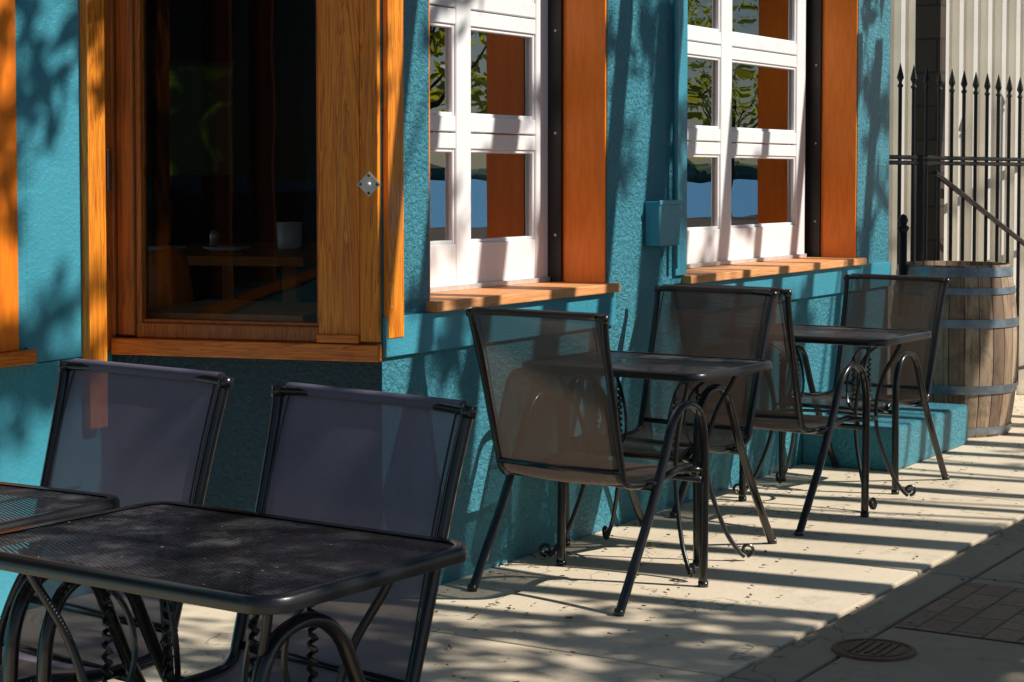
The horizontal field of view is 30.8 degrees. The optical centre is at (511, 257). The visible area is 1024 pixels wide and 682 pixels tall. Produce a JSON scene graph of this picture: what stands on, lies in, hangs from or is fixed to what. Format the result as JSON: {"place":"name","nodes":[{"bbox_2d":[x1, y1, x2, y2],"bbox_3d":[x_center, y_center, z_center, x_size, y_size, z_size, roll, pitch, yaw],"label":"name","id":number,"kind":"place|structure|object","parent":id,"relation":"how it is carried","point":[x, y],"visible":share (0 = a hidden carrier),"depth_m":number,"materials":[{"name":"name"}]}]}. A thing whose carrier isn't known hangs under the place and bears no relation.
{"place":"outdoors","nodes":[
{"label":"outdoors","id":0,"kind":"place"},
{"bbox_2d":[132,247,194,335],"bbox_3d":[-1.482,0.442,7.537,0.450,0.980,0.440,2,3,32],"label":"orange chair","id":1,"kind":"object","parent":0,"point":[169,280],"visible":0.25,"depth_m":7.41,"materials":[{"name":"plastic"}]},
{"bbox_2d":[148,245,250,251],"bbox_3d":[-1.428,-0.041,8.369,0.511,0.021,0.220,0,3,1],"label":"plate","id":2,"kind":"object","parent":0,"point":[229,248],"visible":0.75,"depth_m":8.30,"materials":[{"name":"ceramic"}]},
{"bbox_2d":[118,242,316,336],"bbox_3d":[-1.210,0.418,8.758,1.000,0.920,1.600,1,3,12],"label":"dining table","id":3,"kind":"object","parent":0,"point":[291,262],"visible":0.17,"depth_m":8.06,"materials":[{"name":"brown wood"}]},
{"bbox_2d":[210,230,218,245],"bbox_3d":[-1.423,-0.092,8.899,0.036,0.077,0.108,0,3,-2],"label":"salt shaker","id":4,"kind":"object","parent":3,"relation":"on","point":[214,237],"visible":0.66,"depth_m":8.85,"materials":[{"name":"glass"}]},
{"bbox_2d":[277,222,302,249],"bbox_3d":[-1.022,-0.101,8.558,0.120,0.125,0.120,2,3,32],"label":"candle cup","id":5,"kind":"object","parent":3,"relation":"on","point":[289,235],"visible":1,"depth_m":8.51,"materials":[{"name":"ceramic"}]},
{"bbox_2d":[117,0,442,336],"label":"interior partition","id":6,"kind":"object","parent":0,"point":[268,47],"visible":0.33,"depth_m":10.77,"materials":[{"name":"black"}]},
{"bbox_2d":[107,395,1023,681],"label":"sidewalk","id":7,"kind":"structure","parent":0,"point":[943,537],"depth_m":6.15,"materials":[{"name":"concrete"}]},
{"bbox_2d":[0,482,119,664],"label":"metal bistro table","id":8,"kind":"object","parent":7,"relation":"on","point":[91,502],"visible":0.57,"depth_m":3.79,"materials":[{"name":"black metal"}]},
{"bbox_2d":[0,358,233,681],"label":"patio chair","id":9,"kind":"object","parent":7,"relation":"on","point":[127,434],"visible":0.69,"depth_m":4.03,"materials":[{"name":"black fabric"}]},
{"bbox_2d":[0,501,467,681],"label":"metal bistro table","id":10,"kind":"object","parent":7,"relation":"on","point":[434,554],"visible":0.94,"depth_m":3.30,"materials":[{"name":"black metal"}]},
{"bbox_2d":[109,0,381,589],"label":"angled face","id":11,"kind":"object","parent":7,"relation":"on","point":[336,344],"visible":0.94,"depth_m":6.06},
{"bbox_2d":[104,0,115,350],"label":"window trim","id":12,"kind":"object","parent":11,"relation":"attached to","point":[107,146],"visible":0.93,"depth_m":6.19,"materials":[{"name":"brown wood"}]},
{"bbox_2d":[105,149,109,191],"bbox_3d":[-1.343,-0.289,6.165,0.019,0.140,0.014,2,3,32],"label":"hinge","id":13,"kind":"object","parent":12,"relation":"attached to","point":[107,159],"visible":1,"depth_m":6.16,"materials":[{"name":"black metal"}]},
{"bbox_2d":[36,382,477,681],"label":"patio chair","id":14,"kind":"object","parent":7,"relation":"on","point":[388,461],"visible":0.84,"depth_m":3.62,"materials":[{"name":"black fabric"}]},
{"bbox_2d":[443,28,443,239],"bbox_3d":[1.935,-1.187,11.257,5.000,4.250,0.090,-1,3,-21],"label":"backing","id":15,"kind":"object","parent":7,"relation":"on","point":[443,132],"depth_m":10.34,"materials":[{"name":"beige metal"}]},
{"bbox_2d":[444,0,1023,395],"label":"sheet","id":16,"kind":"object","parent":15,"relation":"attached to","point":[984,38],"visible":0.19,"depth_m":11.46,"materials":[{"name":"beige metal"}]},
{"bbox_2d":[465,306,708,615],"bbox_3d":[0.242,0.636,6.195,0.618,0.963,0.607,2,3,37],"label":"patio chair","id":17,"kind":"object","parent":7,"relation":"on","point":[547,381],"visible":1,"depth_m":6.03,"materials":[{"name":"black fabric"}]},
{"bbox_2d":[184,410,1023,681],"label":"leaf litter","id":18,"kind":"object","parent":7,"relation":"on","point":[567,617],"visible":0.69,"depth_m":6.56,"materials":[{"name":"brown plant"}]},
{"bbox_2d":[378,0,890,585],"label":"street wall","id":19,"kind":"structure","parent":7,"relation":"on","point":[640,112],"depth_m":7.34,"materials":[{"name":"teal paint"}]},
{"bbox_2d":[383,0,403,338],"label":"corner trim return","id":20,"kind":"object","parent":19,"relation":"attached to","point":[393,177],"visible":1,"depth_m":5.96,"materials":[{"name":"brown wood"}]},
{"bbox_2d":[429,0,429,300],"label":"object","id":21,"kind":"object","parent":19,"relation":"attached to","point":[429,150],"visible":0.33,"depth_m":6.18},
{"bbox_2d":[430,0,547,286],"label":"garage window","id":22,"kind":"structure","parent":19,"relation":"attached to","point":[459,255],"depth_m":6.95,"materials":[{"name":"white paint"}]},
{"bbox_2d":[383,292,615,357],"bbox_3d":[-0.005,0.227,6.618,0.017,0.130,1.540,2,3,32],"label":"apron narrow","id":23,"kind":"object","parent":19,"relation":"attached to","point":[428,331],"visible":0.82,"depth_m":6.27,"materials":[{"name":"teal paint"}]},
{"bbox_2d":[426,281,619,311],"bbox_3d":[-0.042,0.136,6.777,0.305,0.035,1.280,2,3,32],"label":"sill narrow","id":24,"kind":"object","parent":19,"relation":"on","point":[479,297],"visible":0.76,"depth_m":6.70,"materials":[{"name":"brown wood"}]},
{"bbox_2d":[430,277,549,292],"bbox_3d":[-0.166,0.106,6.832,0.014,0.018,1.185,2,3,32],"label":"seal strip","id":25,"kind":"object","parent":24,"relation":"on","point":[486,284],"visible":0.64,"depth_m":6.95,"materials":[{"name":"wood"}]},
{"bbox_2d":[563,0,606,282],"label":"window jamb","id":26,"kind":"object","parent":19,"relation":"attached to","point":[584,124],"visible":1,"depth_m":7.25,"materials":[{"name":"orange wood"}]},
{"bbox_2d":[548,0,562,281],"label":"track right narrow","id":27,"kind":"object","parent":26,"relation":"attached to","point":[555,142],"visible":0.67,"depth_m":7.30,"materials":[{"name":"black metal"}]},
{"bbox_2d":[645,0,681,268],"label":"electrical box","id":28,"kind":"object","parent":19,"relation":"attached to","point":[662,222],"visible":1,"depth_m":7.58,"materials":[{"name":"teal metal"}]},
{"bbox_2d":[673,0,687,275],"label":"pilaster trim","id":29,"kind":"structure","parent":19,"relation":"attached to","point":[682,132],"depth_m":7.74,"materials":[{"name":"teal paint"}]},
{"bbox_2d":[687,0,806,267],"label":"window sash","id":30,"kind":"object","parent":19,"relation":"attached to","point":[722,47],"visible":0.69,"depth_m":8.89,"materials":[{"name":"white paint"}]},
{"bbox_2d":[682,257,866,283],"bbox_3d":[1.150,0.051,8.713,0.305,0.035,2.030,2,3,32],"label":"sill wide","id":31,"kind":"object","parent":19,"relation":"attached to","point":[730,271],"visible":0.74,"depth_m":8.56,"materials":[{"name":"brown wood"}]},
{"bbox_2d":[695,261,890,299],"bbox_3d":[1.338,0.132,8.798,0.017,0.130,2.545,2,3,32],"label":"apron wide","id":32,"kind":"object","parent":19,"relation":"attached to","point":[807,284],"visible":0.34,"depth_m":8.95,"materials":[{"name":"teal paint"}]},
{"bbox_2d":[804,0,822,256],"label":"window track","id":33,"kind":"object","parent":19,"relation":"attached to","point":[813,107],"visible":0.67,"depth_m":9.56,"materials":[{"name":"black metal"}]},
{"bbox_2d":[821,0,857,257],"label":"jamb right wide","id":34,"kind":"object","parent":19,"relation":"attached to","point":[839,119],"visible":1,"depth_m":9.51,"materials":[{"name":"orange wood"}]},
{"bbox_2d":[538,350,771,577],"bbox_3d":[0.483,0.724,6.668,0.746,0.710,0.586,2,3,35],"label":"metal bistro table","id":35,"kind":"object","parent":7,"relation":"on","point":[666,363],"visible":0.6,"depth_m":6.62,"materials":[{"name":"black metal"}]},
{"bbox_2d":[566,284,777,566],"bbox_3d":[0.604,0.602,6.982,0.618,0.963,0.607,2,3,39],"label":"patio chair","id":36,"kind":"object","parent":7,"relation":"on","point":[732,322],"visible":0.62,"depth_m":7.09,"materials":[{"name":"black fabric"}]},
{"bbox_2d":[669,283,869,535],"bbox_3d":[1.028,0.579,7.505,0.618,0.963,0.607,2,3,40],"label":"patio chair","id":37,"kind":"object","parent":7,"relation":"on","point":[779,405],"visible":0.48,"depth_m":7.28,"materials":[{"name":"brown metal"}]},
{"bbox_2d":[732,324,930,509],"bbox_3d":[1.337,0.667,7.961,0.766,0.710,0.566,2,3,35],"label":"metal bistro table","id":38,"kind":"object","parent":7,"relation":"on","point":[834,335],"visible":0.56,"depth_m":7.91,"materials":[{"name":"black metal"}]},
{"bbox_2d":[779,273,949,494],"bbox_3d":[1.615,0.554,8.460,0.596,0.929,0.586,2,3,39],"label":"patio chair","id":39,"kind":"object","parent":7,"relation":"on","point":[911,302],"visible":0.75,"depth_m":8.56,"materials":[{"name":"black fabric"}]},
{"bbox_2d":[831,638,916,661],"bbox_3d":[1.054,1.140,5.418,0.250,0.015,0.250,2,3,32],"label":"manhole cover","id":40,"kind":"object","parent":7,"relation":"on","point":[863,649],"visible":1,"depth_m":5.39,"materials":[{"name":"metal"}]},
{"bbox_2d":[802,402,967,470],"bbox_3d":[1.872,0.874,9.268,0.468,0.205,1.090,2,3,32],"label":"teal step","id":41,"kind":"object","parent":7,"relation":"on","point":[950,422],"visible":0.55,"depth_m":8.91,"materials":[{"name":"paint"}]},
{"bbox_2d":[897,214,908,274],"bbox_3d":[2.098,0.354,10.006,0.066,1.180,0.066,2,3,32],"label":"iron post","id":42,"kind":"object","parent":7,"relation":"on","point":[902,228],"visible":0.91,"depth_m":9.97,"materials":[{"name":"black metal"}]},
{"bbox_2d":[915,0,945,260],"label":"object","id":43,"kind":"structure","parent":7,"relation":"on","point":[930,37],"depth_m":11.13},
{"bbox_2d":[889,63,1023,384],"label":"iron fence","id":44,"kind":"object","parent":7,"relation":"on","point":[916,162],"visible":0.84,"depth_m":10.81,"materials":[{"name":"black metal"}]},
{"bbox_2d":[896,261,1018,437],"bbox_3d":[2.398,0.484,10.108,0.684,0.910,0.684,2,3,32],"label":"wine barrel","id":45,"kind":"object","parent":7,"relation":"on","point":[976,367],"visible":0.59,"depth_m":9.80,"materials":[{"name":"brown wood"}]},
{"bbox_2d":[895,582,1023,642],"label":"brick paving","id":46,"kind":"structure","parent":7,"relation":"on","point":[960,611],"depth_m":5.85,"materials":[{"name":"grey brick"}]},
{"label":"ground","id":47,"kind":"structure","parent":0,"visible":0},
{"bbox_2d":[0,335,116,615],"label":"wall","id":48,"kind":"structure","parent":47,"relation":"on","point":[7,579],"depth_m":5.87,"materials":[{"name":"teal paint"}]},
{"bbox_2d":[0,0,18,351],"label":"window trim","id":49,"kind":"structure","parent":48,"relation":"attached to","point":[9,320],"depth_m":5.79,"materials":[{"name":"orange wood"}]},
{"bbox_2d":[0,349,36,367],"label":"window sill","id":50,"kind":"structure","parent":48,"relation":"attached to","point":[18,357],"depth_m":5.81,"materials":[{"name":"brown wood"}]},
{"bbox_2d":[15,0,27,347],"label":"siding lap edge","id":51,"kind":"object","parent":48,"relation":"attached to","point":[21,161],"visible":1,"depth_m":5.86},
{"bbox_2d":[0,358,82,500],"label":"siding lap","id":52,"kind":"object","parent":48,"relation":"attached to","point":[27,396],"visible":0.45,"depth_m":5.90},
{"bbox_2d":[24,0,82,361],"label":"siding lap","id":53,"kind":"object","parent":48,"relation":"attached to","point":[53,168],"visible":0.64,"depth_m":5.98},
{"bbox_2d":[79,0,106,360],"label":"post trim","id":54,"kind":"structure","parent":48,"relation":"attached to","point":[93,177],"depth_m":6.09,"materials":[{"name":"brown wood"}]},
{"bbox_3d":[-5.609,-0.736,7.218,0.200,3.600,12.460,2,3,32],"label":"interior","id":55,"kind":"object","parent":47,"relation":"on","visible":0},
{"bbox_2d":[167,62,235,174],"bbox_3d":[-1.375,-0.615,8.247,0.300,0.500,0.016,0,3,-3],"label":"green poster","id":56,"kind":"object","parent":55,"relation":"attached to","point":[201,119],"visible":1,"depth_m":8.24,"materials":[{"name":"green paper"}]},
{"bbox_3d":[-0.337,-0.905,11.109,4.700,3.600,0.300,2,3,32],"label":"end wall","id":57,"kind":"object","parent":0,"visible":0},
{"bbox_2d":[687,0,788,226],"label":"wall lining end","id":58,"kind":"object","parent":57,"relation":"attached to","point":[759,186],"depth_m":9.92,"materials":[{"name":"glass"}]},
{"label":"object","id":59,"kind":"structure","parent":0,"visible":0},
{"bbox_2d":[148,300,316,321],"bbox_3d":[-0.924,0.574,6.632,0.660,0.795,0.640,1,3,16],"label":"window ledge","id":60,"kind":"object","parent":59,"relation":"on","point":[256,310],"depth_m":6.41,"materials":[{"name":"brown wood"}]}
]}

